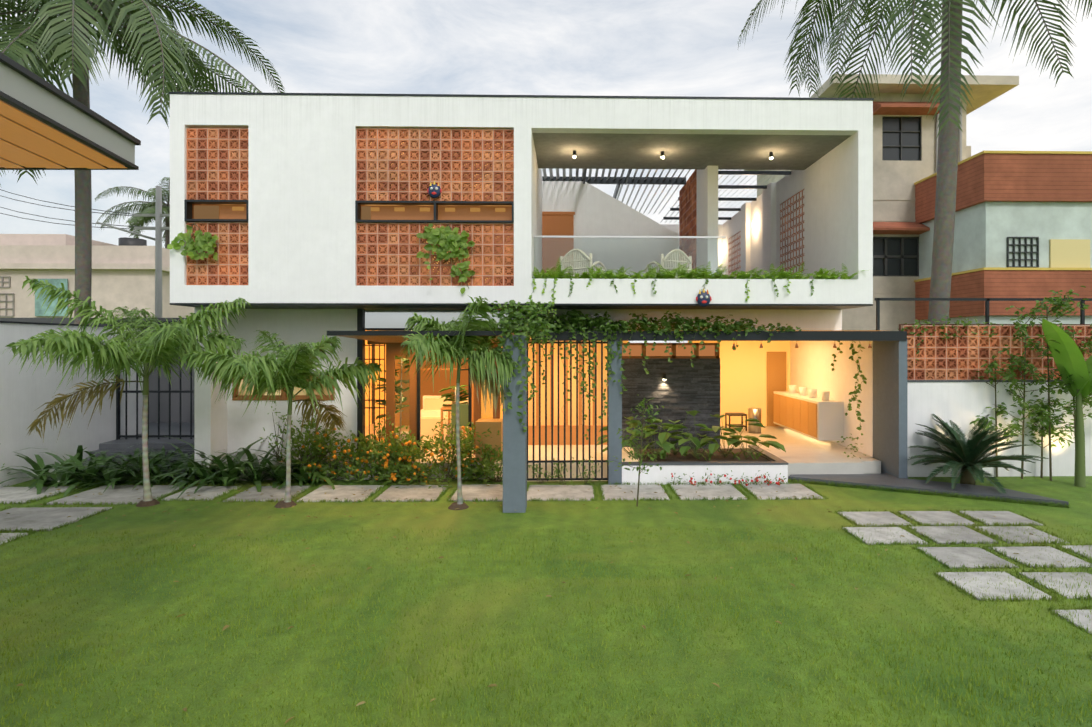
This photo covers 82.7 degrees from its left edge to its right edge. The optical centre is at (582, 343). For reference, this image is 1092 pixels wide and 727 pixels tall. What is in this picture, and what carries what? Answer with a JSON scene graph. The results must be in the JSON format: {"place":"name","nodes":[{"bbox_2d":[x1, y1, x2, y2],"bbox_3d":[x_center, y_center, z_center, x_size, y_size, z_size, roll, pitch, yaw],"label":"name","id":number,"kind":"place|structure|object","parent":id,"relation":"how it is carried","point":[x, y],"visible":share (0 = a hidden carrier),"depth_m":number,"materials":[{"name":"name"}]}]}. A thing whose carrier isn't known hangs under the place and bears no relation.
{"place":"outdoors","nodes":[
{"label":"outdoors","id":0,"kind":"place"},
{"bbox_2d":[0,62,134,165],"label":"roof fascia","id":1,"kind":"structure","parent":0,"point":[23,89],"depth_m":4.02,"materials":[{"name":"paint"}]},
{"bbox_2d":[0,101,126,168],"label":"roof soffit","id":2,"kind":"structure","parent":1,"relation":"attached to","point":[19,135],"depth_m":4.34,"materials":[{"name":"wood"}]},
{"bbox_2d":[0,52,140,169],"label":"roof edge trim","id":3,"kind":"structure","parent":1,"relation":"attached to","point":[34,78],"depth_m":4.05,"materials":[{"name":"metal"}]},
{"bbox_2d":[96,186,169,317],"bbox_3d":[-13.163,-1.105,18.443,2.310,7.214,0.439,0,0,-1],"label":"electric pole","id":4,"kind":"object","parent":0,"point":[158,215],"visible":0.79,"depth_m":18.50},
{"bbox_2d":[0,189,169,230],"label":"power lines","id":5,"kind":"object","parent":4,"relation":"attached to","point":[66,209],"visible":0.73,"depth_m":21.05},
{"bbox_2d":[0,318,373,423],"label":"passage wall","id":6,"kind":"structure","parent":0,"point":[164,401],"depth_m":16.80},
{"bbox_2d":[372,356,467,440],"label":"indoor plants","id":7,"kind":"object","parent":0,"point":[452,398],"visible":0.23,"depth_m":13.18,"materials":[{"name":"green plant"}]},
{"bbox_2d":[327,331,529,335],"bbox_3d":[-2.325,-0.152,10.425,2.906,0.070,2.650,0,0,-1],"label":"canopy","id":8,"kind":"object","parent":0,"point":[400,333],"visible":0.67,"depth_m":9.09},
{"bbox_2d":[367,340,497,450],"bbox_3d":[-2.862,1.068,12.018,2.575,2.268,0.100,0,0,-1],"label":"entrance door","id":9,"kind":"structure","parent":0,"point":[393,350],"depth_m":11.98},
{"bbox_2d":[370,136,512,284],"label":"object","id":10,"kind":"object","parent":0,"point":[455,226],"depth_m":11.00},
{"bbox_2d":[194,307,841,482],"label":"house ground walls","id":11,"kind":"structure","parent":0,"point":[222,424],"depth_m":11.68,"materials":[{"name":"paint"}]},
{"bbox_2d":[116,341,193,439],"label":"metal gate","id":12,"kind":"structure","parent":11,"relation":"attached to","point":[137,391],"depth_m":13.84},
{"bbox_2d":[365,344,384,454],"bbox_3d":[-4.013,1.108,11.939,0.411,2.188,0.015,0,0,-1],"label":"screen","id":13,"kind":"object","parent":11,"relation":"attached to","point":[374,359],"depth_m":11.93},
{"bbox_2d":[417,354,471,454],"bbox_3d":[-2.861,1.043,11.958,2.575,2.318,0.060,0,0,-1],"label":"door frame","id":14,"kind":"object","parent":11,"relation":"attached to","point":[419,405],"visible":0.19,"depth_m":11.94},
{"bbox_2d":[0,466,1091,726],"bbox_3d":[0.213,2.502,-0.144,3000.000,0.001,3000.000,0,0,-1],"label":"lawn","id":15,"kind":"structure","parent":0,"point":[756,518],"depth_m":5.71,"materials":[{"name":"green plant"}]},
{"bbox_2d":[0,323,143,487],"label":"boundary wall","id":16,"kind":"structure","parent":15,"relation":"on","point":[25,393],"depth_m":11.70,"materials":[{"name":"white paint"}]},
{"bbox_2d":[0,234,193,317],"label":"neighboring building","id":17,"kind":"structure","parent":15,"relation":"on","point":[123,276],"depth_m":29.34,"materials":[{"name":"paint"}]},
{"bbox_2d":[35,279,67,315],"bbox_3d":[-25.042,-2.172,29.182,1.500,1.765,0.040,0,0,-1],"label":"window","id":18,"kind":"structure","parent":17,"relation":"attached to","point":[39,310],"depth_m":29.16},
{"bbox_2d":[2,276,251,500],"bbox_3d":[-6.995,0.766,9.586,3.440,3.485,2.846,0,0,44],"label":"young palm tree","id":19,"kind":"object","parent":15,"relation":"on","point":[156,348],"visible":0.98,"depth_m":9.38,"materials":[{"name":"green plant"}]},
{"bbox_2d":[95,177,169,248],"bbox_3d":[-23.587,-3.291,35.441,6.483,11.617,6.062,0,0,-1],"label":"coconut palm tree","id":20,"kind":"object","parent":15,"relation":"on","point":[148,208],"visible":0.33,"depth_m":34.51,"materials":[{"name":"green plant"}]},
{"bbox_2d":[82,422,193,465],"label":"steps","id":21,"kind":"structure","parent":15,"relation":"on","point":[121,445],"depth_m":13.26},
{"bbox_2d":[0,0,285,324],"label":"coconut palm tree","id":22,"kind":"object","parent":15,"relation":"on","point":[48,31],"visible":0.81,"depth_m":12.56,"materials":[{"name":"green plant"}]},
{"bbox_2d":[0,436,351,499],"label":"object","id":23,"kind":"object","parent":15,"relation":"on","point":[71,469],"visible":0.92,"depth_m":10.88,"materials":[{"name":"green plant"}]},
{"bbox_2d":[179,330,382,501],"bbox_3d":[-4.700,1.138,9.553,2.277,2.733,2.491,0,0,41],"label":"young palm tree","id":24,"kind":"object","parent":15,"relation":"on","point":[290,369],"visible":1,"depth_m":9.45,"materials":[{"name":"green plant"}]},
{"bbox_2d":[136,499,468,509],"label":"tree base soil","id":25,"kind":"structure","parent":15,"relation":"on","point":[283,504],"depth_m":9.48,"materials":[{"name":"soil"}]},
{"bbox_2d":[259,401,600,488],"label":"flowering shrubs","id":26,"kind":"object","parent":15,"relation":"on","point":[390,455],"visible":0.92,"depth_m":11.09,"materials":[{"name":"green plant"}]},
{"bbox_2d":[398,296,519,503],"bbox_3d":[-1.782,0.906,9.371,1.830,3.195,1.888,0,0,-1],"label":"young palm tree","id":27,"kind":"object","parent":15,"relation":"on","point":[453,348],"visible":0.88,"depth_m":9.11,"materials":[{"name":"green plant"}]},
{"bbox_2d":[503,335,526,512],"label":"pillar","id":28,"kind":"structure","parent":15,"relation":"on","point":[514,466],"depth_m":9.13,"materials":[{"name":"paint"}]},
{"bbox_2d":[170,94,872,303],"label":"house walls","id":29,"kind":"structure","parent":15,"relation":"on","point":[301,197],"depth_m":10.57,"materials":[{"name":"paint"}]},
{"bbox_2d":[184,200,247,222],"bbox_3d":[-6.182,-2.248,10.532,1.066,0.361,0.160,0,0,-1],"label":"slot window frame","id":30,"kind":"object","parent":29,"relation":"attached to","point":[188,210],"visible":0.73,"depth_m":10.46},
{"bbox_2d":[194,205,218,218],"bbox_3d":[-6.473,-2.248,10.655,0.420,0.251,0.020,0,0,-1],"label":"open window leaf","id":31,"kind":"object","parent":30,"relation":"attached to","point":[206,212],"visible":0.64,"depth_m":10.64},
{"bbox_2d":[201,205,245,218],"bbox_3d":[-6.186,-2.248,10.691,0.996,0.291,0.040,0,0,-1],"label":"slot window timber","id":32,"kind":"object","parent":30,"relation":"in","point":[226,212],"visible":0.36,"depth_m":10.67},
{"bbox_2d":[186,128,247,284],"bbox_3d":[-6.182,-2.316,10.542,1.078,2.677,0.080,0,0,-1],"label":"perforated block screen","id":33,"kind":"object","parent":29,"relation":"attached to","point":[216,164],"depth_m":10.51,"materials":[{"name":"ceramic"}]},
{"bbox_2d":[232,375,334,399],"bbox_3d":[-5.632,0.829,11.714,1.898,0.485,0.120,0,0,-1],"label":"window","id":34,"kind":"structure","parent":29,"relation":"attached to","point":[283,395],"depth_m":11.66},
{"bbox_2d":[167,223,476,293],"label":"facade creepers","id":35,"kind":"object","parent":29,"relation":"attached to","point":[448,239],"visible":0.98,"depth_m":10.43,"materials":[{"name":"green plant"}]},
{"bbox_2d":[280,419,474,461],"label":"interior floor","id":36,"kind":"structure","parent":29,"relation":"on","point":[382,423],"depth_m":14.78,"materials":[{"name":"tile"}]},
{"bbox_2d":[365,330,502,425],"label":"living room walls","id":37,"kind":"structure","parent":36,"relation":"on","point":[489,408],"depth_m":17.54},
{"bbox_2d":[395,351,473,437],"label":"living room timber fittings","id":38,"kind":"object","parent":37,"relation":"attached to","point":[442,381],"visible":0.21,"depth_m":16.56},
{"bbox_2d":[421,398,467,433],"bbox_3d":[-3.430,1.802,15.426,1.132,0.800,0.900,0,0,-1],"label":"living room sofa","id":39,"kind":"object","parent":36,"relation":"on","point":[428,424],"visible":0.36,"depth_m":15.03,"materials":[{"name":"beige fabric"}]},
{"bbox_2d":[451,404,473,445],"bbox_3d":[-2.611,1.752,13.495,0.420,0.900,0.400,0,0,-1],"label":"chair","id":40,"kind":"object","parent":36,"relation":"on","point":[463,415],"visible":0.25,"depth_m":13.29,"materials":[{"name":"green"}]},
{"bbox_2d":[475,419,502,461],"bbox_3d":[-1.747,1.827,11.714,0.482,0.750,0.500,0,0,-1],"label":"cabinet","id":41,"kind":"object","parent":36,"relation":"on","point":[485,425],"visible":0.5,"depth_m":11.46,"materials":[{"name":"brown wood"}]},
{"bbox_2d":[357,309,508,453],"bbox_3d":[-2.759,0.774,11.766,2.970,2.856,0.150,0,0,-1],"label":"door frame","id":42,"kind":"object","parent":29,"relation":"attached to","point":[361,402],"visible":0.43,"depth_m":11.66,"materials":[{"name":"grey"}]},
{"bbox_2d":[355,200,513,222],"bbox_3d":[-2.515,-2.248,10.616,2.685,0.361,0.160,0,0,-1],"label":"slot window frame","id":43,"kind":"object","parent":29,"relation":"attached to","point":[358,203],"visible":0.81,"depth_m":10.56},
{"bbox_2d":[362,205,511,219],"bbox_3d":[-2.519,-2.248,10.776,2.615,0.291,0.040,0,0,-1],"label":"window","id":44,"kind":"structure","parent":43,"relation":"in","point":[416,213],"depth_m":10.76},
{"bbox_2d":[356,128,513,285],"bbox_3d":[-2.515,-2.326,10.626,2.697,2.697,0.080,0,0,-1],"label":"perforated block screen","id":45,"kind":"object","parent":29,"relation":"attached to","point":[369,236],"depth_m":10.59,"materials":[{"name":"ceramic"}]},
{"bbox_2d":[340,336,531,342],"bbox_3d":[-2.301,-0.069,10.445,2.856,0.108,2.588,0,0,-1],"label":"canopy","id":46,"kind":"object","parent":29,"relation":"attached to","point":[389,339],"depth_m":10.12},
{"bbox_2d":[364,309,512,327],"bbox_3d":[-2.709,-0.472,11.767,2.870,0.362,0.010,0,0,-1],"label":"clerestory glass","id":47,"kind":"object","parent":29,"relation":"attached to","point":[385,318],"visible":0.43,"depth_m":11.75,"materials":[{"name":"grey"}]},
{"bbox_2d":[474,344,499,453],"bbox_3d":[-1.895,1.108,12.291,0.520,2.188,0.060,0,0,-1],"label":"door frame","id":48,"kind":"object","parent":29,"relation":"attached to","point":[477,410],"visible":0.08,"depth_m":12.26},
{"bbox_2d":[170,303,872,309],"bbox_3d":[-0.980,-0.667,11.175,11.988,0.028,1.214,0,0,-1],"label":"house bottom channel","id":49,"kind":"object","parent":29,"relation":"attached to","point":[557,306],"visible":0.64,"depth_m":10.93,"materials":[{"name":"metal"}]},
{"bbox_2d":[169,92,873,99],"bbox_3d":[-0.969,-4.223,10.716,12.008,0.035,0.312,0,0,-1],"label":"roof coping","id":50,"kind":"object","parent":29,"relation":"on","point":[472,95],"visible":0.36,"depth_m":10.56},
{"bbox_2d":[528,277,790,318],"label":"trailing plants","id":51,"kind":"object","parent":29,"relation":"attached to","point":[589,283],"visible":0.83,"depth_m":10.56,"materials":[{"name":"green plant"}]},
{"bbox_2d":[542,168,779,222],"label":"terrace pergola louvres","id":52,"kind":"object","parent":29,"relation":"on","point":[577,173],"visible":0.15,"depth_m":15.07,"materials":[{"name":"grey"}]},
{"bbox_2d":[542,169,790,219],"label":"terrace pergola beams","id":53,"kind":"structure","parent":29,"relation":"attached to","point":[626,180],"depth_m":15.11,"materials":[{"name":"grey metal"}]},
{"bbox_2d":[532,133,851,169],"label":"ceiling","id":54,"kind":"structure","parent":29,"relation":"attached to","point":[681,151],"depth_m":11.81,"materials":[{"name":"paint"}]},
{"bbox_2d":[679,169,696,273],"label":"brick wall","id":55,"kind":"structure","parent":54,"relation":"attached to","point":[688,209],"depth_m":14.76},
{"bbox_2d":[532,257,864,278],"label":"planter plants","id":56,"kind":"object","parent":29,"relation":"on","point":[609,274],"visible":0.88,"depth_m":10.84,"materials":[{"name":"green plant"}]},
{"bbox_2d":[741,183,775,278],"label":"house terrace pilasters","id":57,"kind":"object","parent":29,"relation":"attached to","point":[768,225],"visible":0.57,"depth_m":15.62,"materials":[{"name":"white paint"}]},
{"bbox_2d":[780,189,803,274],"bbox_3d":[4.830,-2.467,14.061,0.070,1.802,1.802,0,0,-1],"label":"perforated block screen","id":58,"kind":"object","parent":29,"relation":"attached to","point":[790,220],"depth_m":14.12,"materials":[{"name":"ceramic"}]},
{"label":"house terrace floor","id":59,"kind":"structure","parent":29,"relation":"in","visible":0},
{"bbox_2d":[560,249,606,278],"bbox_3d":[0.011,-1.377,12.334,0.754,0.946,0.681,0,0,29],"label":"chair","id":60,"kind":"object","parent":59,"relation":"on","point":[578,255],"depth_m":12.05,"materials":[{"name":"wicker"}]},
{"bbox_2d":[542,181,677,278],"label":"wall","id":61,"kind":"structure","parent":59,"relation":"on","point":[597,211],"depth_m":15.07,"materials":[{"name":"paint"}]},
{"bbox_2d":[542,215,573,277],"bbox_3d":[-0.711,-2.009,14.994,0.993,2.211,0.050,0,0,-1],"label":"door frame","id":62,"kind":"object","parent":61,"relation":"in","point":[571,218],"depth_m":14.97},
{"bbox_2d":[542,212,574,272],"bbox_3d":[-0.710,-2.447,14.954,1.060,1.476,0.030,0,0,-1],"label":"glass door","id":63,"kind":"structure","parent":62,"relation":"in","point":[562,227],"depth_m":14.95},
{"bbox_2d":[534,238,725,278],"bbox_3d":[0.877,-1.421,11.370,3.532,1.036,0.012,0,0,-1],"label":"glass railing","id":64,"kind":"object","parent":59,"relation":"on","point":[632,255],"visible":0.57,"depth_m":11.38,"materials":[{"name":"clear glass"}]},
{"bbox_2d":[534,235,725,237],"bbox_3d":[0.877,-1.957,11.370,3.532,0.035,0.036,0,0,-1],"label":"handrail","id":65,"kind":"object","parent":64,"relation":"on","point":[537,236],"visible":0.86,"depth_m":11.35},
{"bbox_2d":[644,249,691,278],"bbox_3d":[1.711,-1.377,12.372,0.754,0.946,0.681,0,0,-26],"label":"chair","id":66,"kind":"object","parent":59,"relation":"on","point":[669,260],"depth_m":12.09,"materials":[{"name":"wicker"}]},
{"bbox_2d":[6,485,1059,723],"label":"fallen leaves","id":67,"kind":"object","parent":15,"relation":"on","point":[442,557],"visible":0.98,"depth_m":7.63,"materials":[{"name":"brown plant"}]},
{"bbox_2d":[0,484,1091,657],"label":"garden pavers","id":68,"kind":"object","parent":15,"relation":"on","point":[36,518],"visible":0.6,"depth_m":8.94,"materials":[{"name":"concrete"}]},
{"bbox_2d":[217,457,880,479],"bbox_3d":[-0.810,2.352,16.507,12.572,0.300,10.140,0,0,-1],"label":"porch base","id":69,"kind":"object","parent":15,"relation":"on","point":[872,465],"depth_m":11.58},
{"bbox_2d":[495,445,639,480],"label":"courtyard floor","id":70,"kind":"structure","parent":15,"relation":"on","point":[625,455],"depth_m":11.58,"materials":[{"name":"beige"}]},
{"bbox_2d":[528,341,606,444],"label":"wooden slats","id":71,"kind":"object","parent":70,"relation":"on","point":[555,435],"visible":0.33,"depth_m":13.13,"materials":[{"name":"brown wood"}]},
{"bbox_2d":[527,341,607,480],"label":"metal gate","id":72,"kind":"structure","parent":70,"relation":"on","point":[551,461],"depth_m":11.05,"materials":[{"name":"grey metal"}]},
{"bbox_2d":[528,337,628,425],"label":"courtyard wall","id":73,"kind":"structure","parent":15,"relation":"on","point":[561,396],"depth_m":13.45,"materials":[{"name":"beige"}]},
{"bbox_2d":[607,341,621,484],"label":"pillar","id":74,"kind":"structure","parent":15,"relation":"on","point":[614,416],"depth_m":10.97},
{"bbox_2d":[622,448,787,484],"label":"planter box walls","id":75,"kind":"structure","parent":15,"relation":"on","point":[655,474],"depth_m":11.00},
{"bbox_2d":[635,448,770,461],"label":"planter soil","id":76,"kind":"structure","parent":75,"relation":"in","point":[677,457],"depth_m":11.90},
{"bbox_2d":[597,410,785,460],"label":"planter shrubs","id":77,"kind":"object","parent":76,"relation":"on","point":[734,440],"visible":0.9,"depth_m":11.60,"materials":[{"name":"green plant"}]},
{"bbox_2d":[622,445,787,465],"bbox_3d":[2.164,2.145,11.949,2.973,0.035,1.910,0,0,-1],"label":"planter ledge","id":78,"kind":"object","parent":75,"relation":"on","point":[776,460],"visible":0.82,"depth_m":11.06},
{"bbox_2d":[671,468,786,485],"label":"flowers","id":79,"kind":"object","parent":15,"relation":"on","point":[768,482],"visible":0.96,"depth_m":10.87,"materials":[{"name":"red plant"}]},
{"bbox_2d":[788,461,863,475],"bbox_3d":[4.422,2.353,11.706,1.551,0.299,0.600,0,0,-1],"label":"porch step","id":80,"kind":"object","parent":15,"relation":"on","point":[832,467],"visible":0.43,"depth_m":11.41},
{"bbox_2d":[606,286,1091,506],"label":"small trees","id":81,"kind":"object","parent":15,"relation":"on","point":[1060,304],"visible":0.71,"depth_m":11.25,"materials":[{"name":"green plant"}]},
{"bbox_2d":[873,341,906,477],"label":"side wall","id":82,"kind":"structure","parent":15,"relation":"on","point":[890,405],"depth_m":11.37,"materials":[{"name":"paint"}]},
{"bbox_2d":[737,0,1091,323],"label":"coconut palm tree","id":83,"kind":"object","parent":15,"relation":"on","point":[951,59],"visible":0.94,"depth_m":12.68,"materials":[{"name":"green plant"}]},
{"bbox_2d":[788,473,1068,506],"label":"ramp","id":84,"kind":"structure","parent":15,"relation":"on","point":[885,480],"depth_m":10.54,"materials":[{"name":"concrete"}]},
{"bbox_2d":[907,414,1050,493],"bbox_3d":[6.697,1.855,10.888,2.159,1.368,2.405,0,0,-1],"label":"cycad plant","id":85,"kind":"object","parent":84,"relation":"on","point":[962,455],"visible":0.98,"depth_m":10.66,"materials":[{"name":"green"}]},
{"bbox_2d":[907,382,1091,476],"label":"boundary wall","id":86,"kind":"structure","parent":15,"relation":"on","point":[962,405],"depth_m":11.63,"materials":[{"name":"paint"}]},
{"bbox_2d":[901,325,1091,379],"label":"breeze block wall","id":87,"kind":"structure","parent":86,"relation":"attached to","point":[966,355],"depth_m":11.69,"materials":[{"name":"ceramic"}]},
{"bbox_2d":[919,202,1091,323],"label":"mint house","id":88,"kind":"structure","parent":15,"relation":"on","point":[983,231],"depth_m":17.82,"materials":[{"name":"paint"}]},
{"bbox_2d":[914,151,1091,281],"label":"yellow house trims","id":89,"kind":"object","parent":88,"relation":"attached to","point":[1007,152],"visible":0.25,"depth_m":17.63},
{"bbox_2d":[915,153,1091,319],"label":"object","id":90,"kind":"object","parent":88,"relation":"attached to","point":[987,177],"visible":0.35,"depth_m":17.67,"materials":[{"name":"brick"}]},
{"bbox_2d":[1007,237,1038,267],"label":"window bars","id":91,"kind":"object","parent":88,"relation":"attached to","point":[1025,252],"visible":0.98,"depth_m":17.74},
{"bbox_2d":[1049,239,1089,267],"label":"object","id":92,"kind":"structure","parent":88,"relation":"in","point":[1069,253],"depth_m":17.78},
{"bbox_2d":[1042,318,1091,486],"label":"banana plant","id":93,"kind":"object","parent":15,"relation":"on","point":[1069,359],"visible":0.98,"depth_m":10.79,"materials":[{"name":"green plant"}]},
{"bbox_2d":[0,0,1091,342],"label":"sky","id":94,"kind":"structure","parent":0,"point":[690,48],"materials":[{"name":"white"}]},
{"bbox_2d":[622,358,719,448],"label":"stone accent wall","id":95,"kind":"structure","parent":0,"point":[680,397],"depth_m":12.88,"materials":[{"name":"stone"}]},
{"bbox_2d":[622,343,719,357],"bbox_3d":[1.813,0.151,12.996,2.126,0.325,0.100,0,0,-1],"label":"window frame","id":96,"kind":"object","parent":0,"point":[696,351],"visible":0.65,"depth_m":12.95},
{"bbox_2d":[622,345,714,355],"bbox_3d":[1.831,0.151,13.057,2.084,0.325,0.001,0,0,-1],"label":"window glass","id":97,"kind":"object","parent":96,"relation":"in","point":[659,350],"visible":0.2,"depth_m":13.05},
{"bbox_2d":[697,166,717,274],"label":"column","id":98,"kind":"structure","parent":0,"point":[707,200],"depth_m":12.82,"materials":[{"name":"paint"}]},
{"bbox_2d":[531,331,906,340],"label":"canopy beam","id":99,"kind":"structure","parent":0,"point":[831,336],"depth_m":11.00,"materials":[{"name":"metal"}]},
{"bbox_2d":[488,277,1002,458],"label":"hanging vines","id":100,"kind":"object","parent":99,"relation":"hanging from","point":[545,326],"visible":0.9,"depth_m":10.91,"materials":[{"name":"plant"}]},
{"bbox_2d":[630,330,890,425],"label":"porch room walls","id":101,"kind":"structure","parent":0,"point":[743,377],"depth_m":16.45,"materials":[{"name":"paint"}]},
{"bbox_2d":[767,352,785,425],"bbox_3d":[5.159,1.211,16.449,0.510,1.983,0.050,0,0,-1],"label":"door","id":102,"kind":"structure","parent":101,"relation":"in","point":[776,371],"depth_m":16.42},
{"bbox_2d":[720,426,871,456],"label":"porch floor tiles","id":103,"kind":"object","parent":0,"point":[795,444],"visible":0.2,"depth_m":13.33,"materials":[{"name":"tile"}]},
{"bbox_2d":[748,408,760,433],"bbox_3d":[4.247,1.902,15.253,0.312,0.600,0.320,0,0,-1],"label":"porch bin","id":104,"kind":"object","parent":103,"relation":"on","point":[754,413],"visible":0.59,"depth_m":15.13,"materials":[{"name":"silver metal"}]},
{"bbox_2d":[774,391,843,440],"bbox_3d":[5.302,1.667,14.727,0.548,0.830,2.900,0,0,-1],"label":"counter","id":105,"kind":"object","parent":103,"relation":"on","point":[830,419],"visible":0.57,"depth_m":13.28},
{"bbox_2d":[774,394,816,437],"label":"porch cabinet doors","id":106,"kind":"structure","parent":105,"relation":"attached to","point":[796,414],"depth_m":14.49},
{"bbox_2d":[788,385,829,400],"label":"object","id":107,"kind":"object","parent":105,"relation":"on","point":[812,393],"visible":1,"depth_m":14.24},
{"bbox_2d":[790,341,872,457],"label":"porch wall","id":108,"kind":"structure","parent":0,"point":[811,367],"depth_m":13.25,"materials":[{"name":"paint"}]},
{"bbox_2d":[744,74,1018,330],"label":"neighboring building","id":109,"kind":"structure","parent":0,"point":[893,191],"depth_m":21.10,"materials":[{"name":"paint"}]},
{"bbox_2d":[873,118,919,274],"bbox_3d":[10.687,-5.020,21.233,1.791,5.466,0.040,0,0,-1],"label":"window frame","id":110,"kind":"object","parent":109,"relation":"in","point":[908,154],"visible":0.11,"depth_m":21.21,"materials":[{"name":"metal"}]},
{"bbox_2d":[873,116,920,275],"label":"beige window bars","id":111,"kind":"object","parent":110,"relation":"attached to","point":[901,256],"visible":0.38,"depth_m":21.15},
{"bbox_2d":[873,101,939,234],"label":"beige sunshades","id":112,"kind":"object","parent":109,"relation":"attached to","point":[902,108],"visible":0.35,"depth_m":20.73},
{"bbox_2d":[936,101,961,171],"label":"beige pipes","id":113,"kind":"object","parent":109,"relation":"attached to","point":[960,141],"visible":0.12,"depth_m":21.04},
{"bbox_2d":[875,298,1091,329],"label":"railing","id":114,"kind":"object","parent":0,"point":[1082,312],"visible":0.5,"depth_m":11.91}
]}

